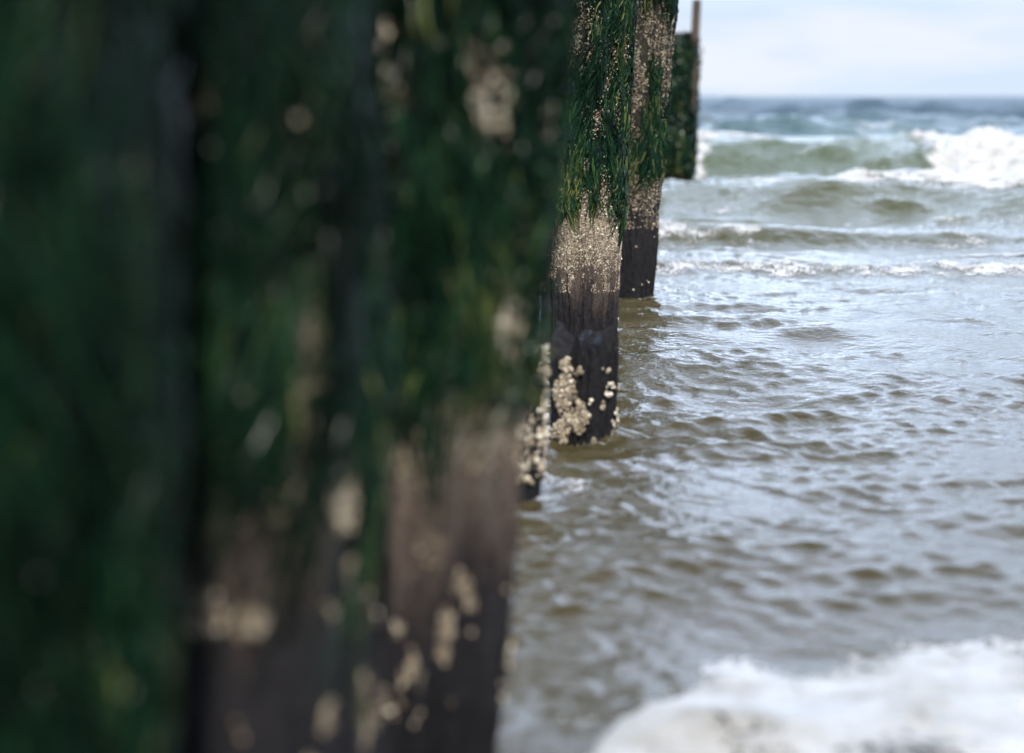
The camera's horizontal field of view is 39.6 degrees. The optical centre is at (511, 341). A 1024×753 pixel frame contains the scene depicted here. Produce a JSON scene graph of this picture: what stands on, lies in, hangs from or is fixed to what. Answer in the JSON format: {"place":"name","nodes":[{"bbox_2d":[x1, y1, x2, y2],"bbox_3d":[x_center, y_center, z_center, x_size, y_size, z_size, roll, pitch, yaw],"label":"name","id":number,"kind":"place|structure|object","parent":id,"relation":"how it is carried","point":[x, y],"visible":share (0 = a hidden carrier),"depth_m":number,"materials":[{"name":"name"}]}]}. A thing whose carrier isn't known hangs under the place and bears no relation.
{"place":"outdoors","nodes":[
{"label":"outdoors","id":0,"kind":"place"},
{"bbox_2d":[497,96,1023,752],"bbox_3d":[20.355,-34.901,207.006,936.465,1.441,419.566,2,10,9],"label":"sea water","id":1,"kind":"structure","parent":0,"point":[805,474],"depth_m":4.09,"materials":[{"name":"grey liquid"}]},
{"bbox_2d":[0,0,189,752],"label":"wooden pile","id":2,"kind":"object","parent":1,"relation":"in","point":[92,436],"visible":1,"depth_m":1.13,"materials":[{"name":"green plant"}]},
{"bbox_2d":[165,0,401,752],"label":"wooden pile","id":3,"kind":"object","parent":1,"relation":"in","point":[289,390],"visible":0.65,"depth_m":1.52,"materials":[{"name":"green plant"}]},
{"bbox_2d":[374,0,581,752],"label":"wooden pile","id":4,"kind":"object","parent":1,"relation":"in","point":[479,95],"visible":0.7,"depth_m":1.94,"materials":[{"name":"green plant"}]},
{"bbox_2d":[521,339,550,501],"bbox_3d":[0.021,0.404,3.601,0.157,0.882,0.149,2,10,9],"label":"wooden stump","id":5,"kind":"object","parent":1,"relation":"in","point":[534,468],"visible":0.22,"depth_m":3.54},
{"bbox_2d":[550,318,619,446],"bbox_3d":[0.218,0.328,4.265,0.212,0.806,0.201,2,10,9],"label":"wooden stump","id":6,"kind":"object","parent":1,"relation":"in","point":[584,370],"visible":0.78,"depth_m":4.17,"materials":[{"name":"black wood"}]},
{"bbox_2d":[542,0,637,349],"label":"wooden pile","id":7,"kind":"object","parent":1,"relation":"in","point":[584,295],"visible":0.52,"depth_m":5.42,"materials":[{"name":"green plant"}]},
{"bbox_2d":[619,0,678,297],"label":"wooden pile","id":8,"kind":"object","parent":1,"relation":"in","point":[652,94],"visible":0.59,"depth_m":6.99,"materials":[{"name":"green plant"}]},
{"bbox_2d":[664,0,703,180],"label":"wooden pile","id":9,"kind":"object","parent":1,"relation":"in","point":[682,156],"visible":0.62,"depth_m":17.08,"materials":[{"name":"green plant"}]},
{"bbox_2d":[502,107,1023,752],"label":"sea foam","id":10,"kind":"object","parent":1,"relation":"on","point":[968,701],"visible":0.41,"depth_m":2.41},
{"bbox_2d":[675,0,1023,95],"label":"sky","id":11,"kind":"structure","parent":0,"point":[751,47],"materials":[{"name":"white"}]},
{"bbox_2d":[698,96,1023,99],"bbox_3d":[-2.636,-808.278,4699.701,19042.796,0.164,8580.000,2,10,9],"label":"open sea","id":12,"kind":"structure","parent":0,"point":[864,97],"depth_m":1010.69,"materials":[{"name":"liquid"}]}
]}

